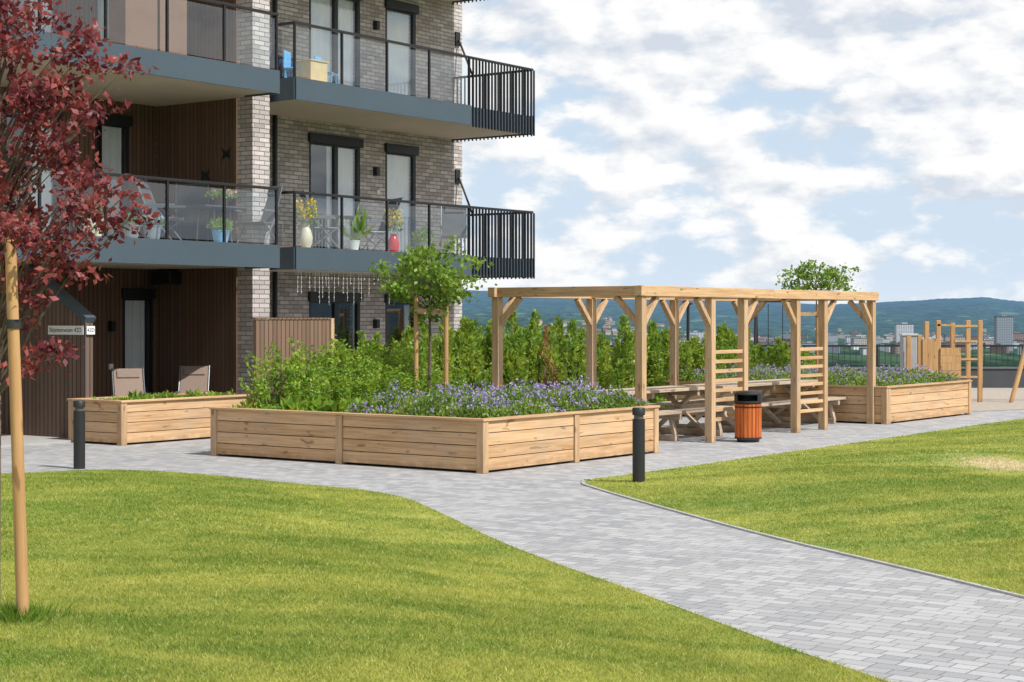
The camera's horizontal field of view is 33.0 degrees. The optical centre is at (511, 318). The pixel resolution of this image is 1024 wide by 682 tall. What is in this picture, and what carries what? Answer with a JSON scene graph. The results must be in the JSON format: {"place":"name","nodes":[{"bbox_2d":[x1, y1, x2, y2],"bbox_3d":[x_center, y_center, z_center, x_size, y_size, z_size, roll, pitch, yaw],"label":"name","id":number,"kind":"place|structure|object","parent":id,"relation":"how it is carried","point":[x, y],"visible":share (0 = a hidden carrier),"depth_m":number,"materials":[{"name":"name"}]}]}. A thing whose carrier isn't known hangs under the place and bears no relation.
{"place":"outdoors","nodes":[
{"label":"outdoors","id":0,"kind":"place"},
{"bbox_2d":[270,55,292,77],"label":"chair","id":1,"kind":"object","parent":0,"point":[280,63],"visible":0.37,"depth_m":31.32,"materials":[{"name":"grey plastic"}]},
{"bbox_2d":[0,468,895,681],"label":"lawn","id":2,"kind":"structure","parent":0,"point":[388,534],"depth_m":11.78,"materials":[{"name":"green plant"}]},
{"bbox_2d":[5,237,28,617],"bbox_3d":[-2.890,0.668,9.934,0.133,2.246,0.583,0,0,-27],"label":"tree stake","id":3,"kind":"object","parent":2,"relation":"on","point":[13,323],"visible":0.82,"depth_m":9.69,"materials":[{"name":"brown wood"}]},
{"bbox_2d":[0,597,87,626],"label":"grass tuft","id":4,"kind":"object","parent":2,"relation":"on","point":[31,614],"visible":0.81,"depth_m":9.69,"materials":[{"name":"green plant"}]},
{"bbox_2d":[0,0,176,599],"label":"red leaved tree","id":5,"kind":"object","parent":2,"relation":"on","point":[31,103],"visible":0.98,"depth_m":10.23,"materials":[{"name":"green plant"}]},
{"bbox_2d":[1,409,1023,681],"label":"paved terrace","id":6,"kind":"structure","parent":0,"point":[891,623],"depth_m":14.20,"materials":[{"name":"grey stone"}]},
{"bbox_2d":[0,264,95,437],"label":"shed","id":7,"kind":"structure","parent":6,"relation":"on","point":[48,394],"depth_m":27.13,"materials":[{"name":"wood"}]},
{"bbox_2d":[73,400,84,468],"bbox_3d":[-5.465,1.469,21.830,0.148,0.862,0.148,0,0,0],"label":"bollard","id":8,"kind":"object","parent":6,"relation":"on","point":[79,436],"visible":1,"depth_m":21.77,"materials":[{"name":"metal"}]},
{"bbox_2d":[67,392,252,445],"bbox_3d":[-5.451,1.565,27.303,1.250,0.670,2.950,0,0,36],"label":"raised planter","id":9,"kind":"object","parent":6,"relation":"on","point":[121,422],"visible":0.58,"depth_m":26.33,"materials":[{"name":"brown wood"}]},
{"bbox_2d":[93,391,235,399],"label":"ground cover","id":10,"kind":"object","parent":9,"relation":"in","point":[212,393],"visible":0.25,"depth_m":27.45,"materials":[{"name":"green plant"}]},
{"bbox_2d":[0,0,534,447],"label":"apartment building","id":11,"kind":"structure","parent":6,"relation":"on","point":[382,122],"depth_m":31.06,"materials":[{"name":"brick"}]},
{"bbox_2d":[4,0,58,33],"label":"window frame","id":12,"kind":"structure","parent":11,"relation":"in","point":[47,28],"depth_m":29.43,"materials":[{"name":"white glass"}]},
{"bbox_2d":[2,101,62,231],"bbox_3d":[-8.238,-2.365,29.158,0.570,2.450,1.350,0,0,36],"label":"window frame","id":13,"kind":"structure","parent":11,"relation":"in","point":[46,195],"depth_m":29.39,"materials":[{"name":"white glass"}]},
{"bbox_2d":[95,0,108,41],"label":"window frame","id":14,"kind":"structure","parent":11,"relation":"in","point":[99,4],"depth_m":30.36,"materials":[{"name":"white glass"}]},
{"bbox_2d":[94,112,132,236],"bbox_3d":[-7.212,-2.365,30.559,0.570,2.450,0.980,0,0,36],"label":"window frame","id":15,"kind":"structure","parent":11,"relation":"in","point":[108,144],"depth_m":30.61,"materials":[{"name":"white glass"}]},
{"bbox_2d":[111,368,150,396],"bbox_3d":[-6.164,1.339,27.903,0.552,1.061,0.775,0,0,-19],"label":"folding chair","id":16,"kind":"object","parent":11,"relation":"on","point":[125,381],"visible":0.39,"depth_m":28.13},
{"bbox_2d":[121,212,143,237],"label":"potted plant","id":17,"kind":"object","parent":11,"relation":"on","point":[127,234],"visible":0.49,"depth_m":27.04,"materials":[{"name":"green plant"}]},
{"bbox_2d":[109,0,156,49],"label":"balcony cabinet","id":18,"kind":"object","parent":11,"relation":"on","point":[133,23],"visible":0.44,"depth_m":27.88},
{"bbox_2d":[121,288,155,394],"bbox_3d":[-6.727,0.655,30.923,0.217,2.370,0.760,0,0,36],"label":"window frame","id":19,"kind":"structure","parent":11,"relation":"in","point":[133,300],"depth_m":31.04,"materials":[{"name":"black glass"}]},
{"bbox_2d":[141,214,164,238],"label":"potted plant","id":20,"kind":"object","parent":11,"relation":"on","point":[154,232],"visible":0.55,"depth_m":27.40,"materials":[{"name":"white plant"}]},
{"bbox_2d":[134,178,184,239],"bbox_3d":[-5.807,-1.767,28.481,0.703,1.115,0.600,0,0,8],"label":"folding chair","id":21,"kind":"object","parent":11,"relation":"on","point":[152,204],"visible":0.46,"depth_m":28.54,"materials":[{"name":"grey metal"}]},
{"bbox_2d":[157,0,186,54],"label":"balcony cabinet","id":22,"kind":"object","parent":11,"relation":"on","point":[177,26],"visible":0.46,"depth_m":28.54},
{"bbox_2d":[174,183,209,240],"bbox_3d":[-5.557,-1.767,30.011,0.600,1.115,0.703,0,0,-11],"label":"folding chair","id":23,"kind":"object","parent":11,"relation":"on","point":[190,194],"visible":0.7,"depth_m":29.80,"materials":[{"name":"grey metal"}]},
{"bbox_2d":[175,365,209,392],"bbox_3d":[-5.429,1.339,29.379,0.552,1.061,0.775,0,0,-5],"label":"folding chair","id":24,"kind":"object","parent":11,"relation":"on","point":[193,378],"visible":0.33,"depth_m":29.62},
{"bbox_2d":[184,204,247,242],"bbox_3d":[-5.135,-1.570,29.816,0.760,0.701,1.140,0,0,36],"label":"garden table","id":25,"kind":"object","parent":11,"relation":"on","point":[214,208],"visible":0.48,"depth_m":29.75,"materials":[{"name":"grey metal"}]},
{"bbox_2d":[204,188,239,205],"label":"potted plant","id":26,"kind":"object","parent":25,"relation":"on","point":[212,193],"visible":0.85,"depth_m":29.75,"materials":[{"name":"green plant"}]},
{"bbox_2d":[206,216,233,241],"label":"potted plant","id":27,"kind":"object","parent":11,"relation":"on","point":[216,224],"visible":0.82,"depth_m":28.60,"materials":[{"name":"green plant"}]},
{"bbox_2d":[234,185,282,248],"bbox_3d":[-4.383,-1.767,29.938,0.600,1.115,0.703,0,0,21],"label":"folding chair","id":28,"kind":"object","parent":11,"relation":"on","point":[268,216],"visible":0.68,"depth_m":29.98,"materials":[{"name":"grey metal"}]},
{"bbox_2d":[283,50,300,77],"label":"chair","id":29,"kind":"object","parent":11,"relation":"on","point":[287,60],"visible":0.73,"depth_m":31.01,"materials":[{"name":"blue plastic"}]},
{"bbox_2d":[296,198,318,246],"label":"potted plant","id":30,"kind":"object","parent":11,"relation":"on","point":[305,238],"visible":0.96,"depth_m":30.43,"materials":[{"name":"white plant"}]},
{"bbox_2d":[296,59,328,81],"bbox_3d":[-3.611,-4.393,31.049,0.440,0.445,0.480,0,0,36],"label":"wooden box","id":31,"kind":"object","parent":11,"relation":"on","point":[313,69],"visible":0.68,"depth_m":30.87,"materials":[{"name":"beige wood"}]},
{"bbox_2d":[299,190,339,248],"bbox_3d":[-3.511,-1.767,31.587,0.703,1.115,0.600,0,0,-15],"label":"folding chair","id":32,"kind":"object","parent":11,"relation":"on","point":[315,226],"visible":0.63,"depth_m":31.38,"materials":[{"name":"grey metal"}]},
{"bbox_2d":[308,292,363,373],"bbox_3d":[-3.657,0.715,34.141,0.570,2.450,1.700,0,0,36],"label":"window frame","id":33,"kind":"structure","parent":11,"relation":"in","point":[331,307],"depth_m":34.40,"materials":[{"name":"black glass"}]},
{"bbox_2d":[308,132,363,249],"bbox_3d":[-3.657,-2.365,34.141,0.570,2.450,1.700,0,0,36],"label":"window frame","id":34,"kind":"structure","parent":11,"relation":"in","point":[330,156],"depth_m":34.29,"materials":[{"name":"black glass"}]},
{"bbox_2d":[309,0,362,86],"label":"window frame","id":35,"kind":"structure","parent":11,"relation":"in","point":[335,14],"depth_m":34.09,"materials":[{"name":"glass"}]},
{"bbox_2d":[337,202,374,249],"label":"potted plant","id":36,"kind":"object","parent":11,"relation":"on","point":[357,229],"visible":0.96,"depth_m":31.48,"materials":[{"name":"green plant"}]},
{"bbox_2d":[359,197,402,250],"bbox_3d":[-2.524,-1.767,33.165,0.703,1.115,0.600,0,0,-29],"label":"folding chair","id":37,"kind":"object","parent":11,"relation":"on","point":[391,206],"visible":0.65,"depth_m":33.20,"materials":[{"name":"grey metal"}]},
{"bbox_2d":[384,208,403,251],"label":"potted plant","id":38,"kind":"object","parent":11,"relation":"on","point":[393,243],"visible":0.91,"depth_m":32.37,"materials":[{"name":"yellow plant"}]},
{"bbox_2d":[384,294,418,358],"bbox_3d":[-2.469,0.725,35.764,0.570,2.430,1.180,0,0,36],"label":"window frame","id":39,"kind":"structure","parent":11,"relation":"in","point":[393,312],"depth_m":36.02,"materials":[{"name":"black glass"}]},
{"bbox_2d":[384,143,418,251],"bbox_3d":[-2.326,-2.405,35.657,0.217,2.330,1.040,0,0,36],"label":"window frame","id":40,"kind":"structure","parent":11,"relation":"in","point":[397,156],"depth_m":35.82,"materials":[{"name":"white glass"}]},
{"bbox_2d":[384,0,418,95],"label":"window frame","id":41,"kind":"structure","parent":11,"relation":"in","point":[397,13],"depth_m":35.81,"materials":[{"name":"glass"}]},
{"bbox_2d":[411,225,434,247],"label":"potted plant","id":42,"kind":"object","parent":11,"relation":"on","point":[417,239],"visible":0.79,"depth_m":33.53,"materials":[{"name":"green plant"}]},
{"bbox_2d":[439,204,467,254],"bbox_3d":[-1.165,-1.767,34.955,0.600,1.115,0.703,0,0,-2],"label":"folding chair","id":43,"kind":"object","parent":11,"relation":"on","point":[453,221],"visible":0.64,"depth_m":35.13,"materials":[{"name":"grey metal"}]},
{"bbox_2d":[251,318,333,404],"bbox_3d":[-3.606,0.945,28.579,0.100,1.910,1.890,0,0,36],"label":"privacy screen","id":44,"kind":"object","parent":6,"relation":"on","point":[315,332],"visible":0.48,"depth_m":28.40,"materials":[{"name":"brown wood"}]},
{"bbox_2d":[390,325,427,377],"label":"conifer shrub","id":45,"kind":"object","parent":6,"relation":"on","point":[410,329],"visible":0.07,"depth_m":27.28,"materials":[{"name":"green plant"}]},
{"bbox_2d":[209,405,659,473],"bbox_3d":[-1.049,1.565,24.152,4.770,0.670,4.130,0,0,36],"label":"raised planter","id":46,"kind":"object","parent":6,"relation":"on","point":[481,445],"visible":0.88,"depth_m":22.44,"materials":[{"name":"brown wood"}]},
{"bbox_2d":[237,343,306,408],"bbox_3d":[-3.305,0.835,23.961,0.935,1.033,0.910,0,0,31],"label":"shrub","id":47,"kind":"object","parent":46,"relation":"on","point":[262,392],"visible":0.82,"depth_m":23.96,"materials":[{"name":"green plant"}]},
{"bbox_2d":[273,394,306,409],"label":"leafy plant","id":48,"kind":"object","parent":46,"relation":"on","point":[285,404],"visible":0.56,"depth_m":23.39,"materials":[{"name":"green plant"}]},
{"bbox_2d":[263,336,326,400],"bbox_3d":[-3.018,0.798,24.327,0.936,1.108,0.847,0,0,40],"label":"shrub","id":49,"kind":"object","parent":46,"relation":"on","point":[317,358],"visible":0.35,"depth_m":24.22,"materials":[{"name":"green plant"}]},
{"bbox_2d":[231,399,359,411],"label":"ground cover","id":50,"kind":"object","parent":46,"relation":"in","point":[268,406],"visible":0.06,"depth_m":23.67,"materials":[{"name":"green plant"}]},
{"bbox_2d":[286,334,345,397],"bbox_3d":[-2.748,0.789,24.753,0.936,1.125,0.961,0,0,-37],"label":"shrub","id":51,"kind":"object","parent":46,"relation":"on","point":[329,354],"visible":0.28,"depth_m":24.66,"materials":[{"name":"green plant"}]},
{"bbox_2d":[281,359,351,403],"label":"shrub","id":52,"kind":"object","parent":46,"relation":"on","point":[324,392],"visible":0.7,"depth_m":23.78,"materials":[{"name":"green plant"}]},
{"bbox_2d":[316,397,349,411],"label":"leafy plant","id":53,"kind":"object","parent":46,"relation":"on","point":[330,406],"visible":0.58,"depth_m":22.95,"materials":[{"name":"green plant"}]},
{"bbox_2d":[315,370,370,402],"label":"shrub","id":54,"kind":"object","parent":46,"relation":"on","point":[345,385],"visible":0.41,"depth_m":23.98,"materials":[{"name":"green plant"}]},
{"bbox_2d":[325,339,383,399],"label":"shrub","id":55,"kind":"object","parent":46,"relation":"on","point":[350,363],"visible":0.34,"depth_m":24.75,"materials":[{"name":"green plant"}]},
{"bbox_2d":[332,365,391,398],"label":"shrub","id":56,"kind":"object","parent":46,"relation":"on","point":[370,386],"visible":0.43,"depth_m":24.39,"materials":[{"name":"green plant"}]},
{"bbox_2d":[352,357,412,398],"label":"shrub","id":57,"kind":"object","parent":46,"relation":"on","point":[378,373],"visible":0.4,"depth_m":24.65,"materials":[{"name":"green plant"}]},
{"bbox_2d":[376,340,432,385],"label":"shrub","id":58,"kind":"object","parent":46,"relation":"on","point":[400,361],"visible":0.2,"depth_m":25.95,"materials":[{"name":"green plant"}]},
{"bbox_2d":[374,367,435,396],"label":"shrub","id":59,"kind":"object","parent":46,"relation":"on","point":[417,384],"visible":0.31,"depth_m":25.06,"materials":[{"name":"green plant"}]},
{"bbox_2d":[395,334,443,381],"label":"shrub","id":60,"kind":"object","parent":46,"relation":"on","point":[422,355],"visible":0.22,"depth_m":26.33,"materials":[{"name":"green plant"}]},
{"bbox_2d":[414,295,447,392],"bbox_3d":[-1.184,0.521,25.292,0.508,1.719,0.084,0,0,0],"label":"tree support","id":61,"kind":"object","parent":46,"relation":"on","point":[434,311],"visible":0.71,"depth_m":25.27,"materials":[{"name":"brown wood"}]},
{"bbox_2d":[365,235,497,392],"bbox_3d":[-1.270,0.050,25.408,1.672,2.561,1.483,0,0,36],"label":"young maple","id":62,"kind":"object","parent":46,"relation":"on","point":[399,287],"visible":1,"depth_m":25.26,"materials":[{"name":"green plant"}]},
{"bbox_2d":[422,363,468,390],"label":"shrub","id":63,"kind":"object","parent":46,"relation":"on","point":[459,383],"visible":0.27,"depth_m":25.74,"materials":[{"name":"green plant"}]},
{"bbox_2d":[347,375,647,417],"bbox_3d":[-0.097,1.079,23.465,2.324,0.557,3.995,0,0,36],"label":"flower bed","id":64,"kind":"object","parent":46,"relation":"on","point":[517,399],"visible":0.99,"depth_m":22.62,"materials":[{"name":"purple plant"}]},
{"bbox_2d":[433,313,477,390],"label":"conifer shrub","id":65,"kind":"object","parent":6,"relation":"on","point":[461,359],"visible":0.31,"depth_m":28.20,"materials":[{"name":"green plant"}]},
{"bbox_2d":[33,469,891,681],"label":"path edging","id":66,"kind":"object","parent":6,"relation":"on","point":[600,579],"visible":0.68,"depth_m":12.10,"materials":[{"name":"concrete"}]},
{"bbox_2d":[443,318,491,393],"bbox_3d":[-0.663,0.947,28.508,1.221,1.910,1.077,0,0,-14],"label":"conifer shrub","id":67,"kind":"object","parent":6,"relation":"on","point":[478,374],"visible":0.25,"depth_m":28.40,"materials":[{"name":"green plant"}]},
{"bbox_2d":[452,318,503,388],"bbox_3d":[-0.650,0.944,29.207,1.222,1.916,0.796,0,0,21],"label":"conifer shrub","id":68,"kind":"object","parent":6,"relation":"on","point":[488,352],"visible":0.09,"depth_m":29.06,"materials":[{"name":"green plant"}]},
{"bbox_2d":[475,325,531,390],"bbox_3d":[-0.288,0.899,29.268,1.241,2.005,0.862,0,0,20],"label":"conifer shrub","id":69,"kind":"object","parent":6,"relation":"on","point":[511,365],"visible":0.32,"depth_m":29.15,"materials":[{"name":"green plant"}]},
{"bbox_2d":[488,309,537,352],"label":"conifer shrub","id":70,"kind":"object","parent":6,"relation":"on","point":[514,322],"visible":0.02,"depth_m":30.77,"materials":[{"name":"green plant"}]},
{"bbox_2d":[505,331,540,388],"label":"conifer shrub","id":71,"kind":"object","parent":6,"relation":"on","point":[531,365],"visible":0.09,"depth_m":29.78,"materials":[{"name":"green plant"}]},
{"bbox_2d":[521,308,558,388],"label":"conifer shrub","id":72,"kind":"object","parent":6,"relation":"on","point":[551,334],"visible":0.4,"depth_m":30.12,"materials":[{"name":"green plant"}]},
{"bbox_2d":[539,324,562,389],"bbox_3d":[0.664,0.998,29.709,0.523,1.807,0.421,0,0,-27],"label":"withered conifer","id":73,"kind":"object","parent":6,"relation":"on","point":[549,362],"visible":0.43,"depth_m":29.70,"materials":[{"name":"plant"}]},
{"bbox_2d":[535,341,577,389],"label":"conifer shrub","id":74,"kind":"object","parent":6,"relation":"on","point":[563,372],"visible":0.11,"depth_m":30.24,"materials":[{"name":"green plant"}]},
{"bbox_2d":[541,316,571,384],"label":"conifer shrub","id":75,"kind":"object","parent":6,"relation":"on","point":[560,331],"visible":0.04,"depth_m":31.91,"materials":[{"name":"green plant"}]},
{"bbox_2d":[537,318,585,388],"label":"conifer shrub","id":76,"kind":"object","parent":6,"relation":"on","point":[577,348],"visible":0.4,"depth_m":30.95,"materials":[{"name":"green plant"}]},
{"bbox_2d":[583,336,615,389],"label":"conifer shrub","id":77,"kind":"object","parent":6,"relation":"on","point":[606,376],"visible":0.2,"depth_m":31.50,"materials":[{"name":"green plant"}]},
{"bbox_2d":[601,313,654,402],"bbox_3d":[2.029,0.892,32.758,1.007,2.020,1.261,0,0,42],"label":"conifer shrub","id":78,"kind":"object","parent":6,"relation":"on","point":[625,364],"visible":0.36,"depth_m":32.60,"materials":[{"name":"green plant"}]},
{"bbox_2d":[611,348,667,406],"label":"conifer shrub","id":79,"kind":"object","parent":6,"relation":"on","point":[654,368],"visible":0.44,"depth_m":32.88,"materials":[{"name":"green plant"}]},
{"bbox_2d":[647,319,666,407],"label":"conifer shrub","id":80,"kind":"object","parent":6,"relation":"on","point":[654,339],"visible":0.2,"depth_m":33.30,"materials":[{"name":"green plant"}]},
{"bbox_2d":[590,386,732,440],"bbox_3d":[1.914,1.508,27.140,1.742,0.775,3.500,0,0,36],"label":"picnic table","id":81,"kind":"object","parent":6,"relation":"on","point":[676,412],"visible":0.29,"depth_m":27.82,"materials":[{"name":"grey wood"}]},
{"bbox_2d":[647,327,694,405],"bbox_3d":[3.030,1.029,33.872,1.170,1.744,0.807,0,0,19],"label":"conifer shrub","id":82,"kind":"object","parent":6,"relation":"on","point":[688,358],"visible":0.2,"depth_m":33.77,"materials":[{"name":"green plant"}]},
{"bbox_2d":[488,285,878,442],"bbox_3d":[3.120,0.715,28.693,2.750,2.370,8.050,0,0,36],"label":"pergola","id":83,"kind":"object","parent":6,"relation":"on","point":[744,309],"visible":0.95,"depth_m":27.29,"materials":[{"name":"brown wood"}]},
{"bbox_2d":[680,335,704,381],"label":"conifer shrub","id":84,"kind":"object","parent":6,"relation":"on","point":[697,359],"visible":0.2,"depth_m":34.42,"materials":[{"name":"green plant"}]},
{"bbox_2d":[702,324,737,373],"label":"conifer shrub","id":85,"kind":"object","parent":6,"relation":"on","point":[722,344],"visible":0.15,"depth_m":35.38,"materials":[{"name":"green plant"}]},
{"bbox_2d":[734,390,761,442],"bbox_3d":[3.633,1.506,26.580,0.430,0.788,0.430,0,0,0],"label":"litter bin","id":86,"kind":"object","parent":6,"relation":"on","point":[748,416],"visible":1,"depth_m":26.42,"materials":[{"name":"brown wood"}]},
{"bbox_2d":[658,379,847,431],"bbox_3d":[4.295,1.508,30.386,1.742,0.775,3.750,0,0,36],"label":"picnic table","id":87,"kind":"object","parent":6,"relation":"on","point":[768,401],"visible":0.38,"depth_m":30.20,"materials":[{"name":"grey wood"}]},
{"bbox_2d":[749,326,763,371],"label":"conifer shrub","id":88,"kind":"object","parent":6,"relation":"on","point":[754,352],"visible":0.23,"depth_m":36.61,"materials":[{"name":"green plant"}]},
{"bbox_2d":[761,347,790,369],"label":"conifer shrub","id":89,"kind":"object","parent":6,"relation":"on","point":[777,350],"visible":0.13,"depth_m":37.29,"materials":[{"name":"green plant"}]},
{"bbox_2d":[767,335,790,367],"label":"conifer shrub","id":90,"kind":"object","parent":6,"relation":"on","point":[779,343],"visible":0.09,"depth_m":37.91,"materials":[{"name":"green plant"}]},
{"bbox_2d":[581,418,1023,598],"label":"path edging","id":91,"kind":"object","parent":6,"relation":"on","point":[839,552],"visible":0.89,"depth_m":14.73,"materials":[{"name":"concrete"}]},
{"bbox_2d":[663,380,971,424],"bbox_3d":[5.975,1.560,33.912,4.770,0.680,4.050,0,0,36],"label":"raised planter","id":92,"kind":"object","parent":6,"relation":"on","point":[896,403],"visible":0.52,"depth_m":31.86,"materials":[{"name":"brown wood"}]},
{"bbox_2d":[669,361,963,385],"bbox_3d":[5.998,1.099,33.911,4.641,0.511,3.912,0,0,36],"label":"flower bed","id":93,"kind":"object","parent":92,"relation":"on","point":[888,377],"visible":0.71,"depth_m":33.16,"materials":[{"name":"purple plant"}]},
{"bbox_2d":[775,259,860,364],"bbox_3d":[6.481,0.323,36.384,1.983,3.155,1.499,0,0,0],"label":"young maple","id":94,"kind":"object","parent":6,"relation":"on","point":[829,274],"visible":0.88,"depth_m":36.30,"materials":[{"name":"green plant"}]},
{"bbox_2d":[462,290,1023,366],"bbox_3d":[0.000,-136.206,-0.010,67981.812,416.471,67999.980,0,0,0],"label":"hills","id":95,"kind":"structure","parent":0,"point":[846,318],"depth_m":7944.64,"materials":[{"name":"green plant"}]},
{"bbox_2d":[895,323,913,342],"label":"tower block","id":96,"kind":"structure","parent":95,"relation":"on","point":[904,328],"depth_m":4184.28,"materials":[{"name":"white concrete"}]},
{"bbox_2d":[994,315,1012,350],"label":"tower block","id":97,"kind":"structure","parent":95,"relation":"on","point":[1003,329],"depth_m":3165.09,"materials":[{"name":"grey concrete"}]},
{"bbox_2d":[462,0,1023,303],"label":"sky","id":98,"kind":"structure","parent":0,"point":[684,143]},
{"bbox_2d":[584,418,1023,595],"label":"lawn","id":99,"kind":"structure","parent":0,"point":[893,493],"depth_m":16.87,"materials":[{"name":"green plant"}]},
{"bbox_2d":[632,407,644,482],"bbox_3d":[1.447,1.459,19.731,0.148,0.882,0.148,0,0,0],"label":"bollard","id":100,"kind":"object","parent":99,"relation":"on","point":[638,447],"visible":0.92,"depth_m":19.67,"materials":[{"name":"metal"}]},
{"bbox_2d":[828,367,1023,387],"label":"wall","id":101,"kind":"structure","parent":0,"point":[998,377],"depth_m":47.20,"materials":[{"name":"concrete"}]},
{"bbox_2d":[610,345,1023,366],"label":"terrace railing","id":102,"kind":"object","parent":101,"relation":"on","point":[878,353],"visible":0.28,"depth_m":47.29,"materials":[{"name":"black metal"}]},
{"bbox_2d":[971,388,1023,410],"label":"gravel play area","id":103,"kind":"object","parent":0,"point":[994,399],"visible":0.25,"depth_m":39.81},
{"bbox_2d":[754,301,790,345],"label":"swing set","id":104,"kind":"object","parent":103,"relation":"on","point":[755,330],"visible":0.09,"depth_m":41.99,"materials":[{"name":"black metal"}]},
{"bbox_2d":[899,334,917,376],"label":"play panel","id":105,"kind":"object","parent":103,"relation":"on","point":[903,351],"visible":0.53,"depth_m":40.40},
{"bbox_2d":[906,320,982,401],"bbox_3d":[9.883,0.972,39.425,1.512,1.857,1.250,0,0,0],"label":"climbing frame","id":106,"kind":"object","parent":103,"relation":"on","point":[932,354],"visible":0.67,"depth_m":38.90,"materials":[{"name":"brown wood"}]},
{"bbox_2d":[1009,347,1023,402],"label":"garden swing","id":107,"kind":"object","parent":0,"point":[1016,381],"visible":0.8,"depth_m":38.94,"materials":[{"name":"brown wood"}]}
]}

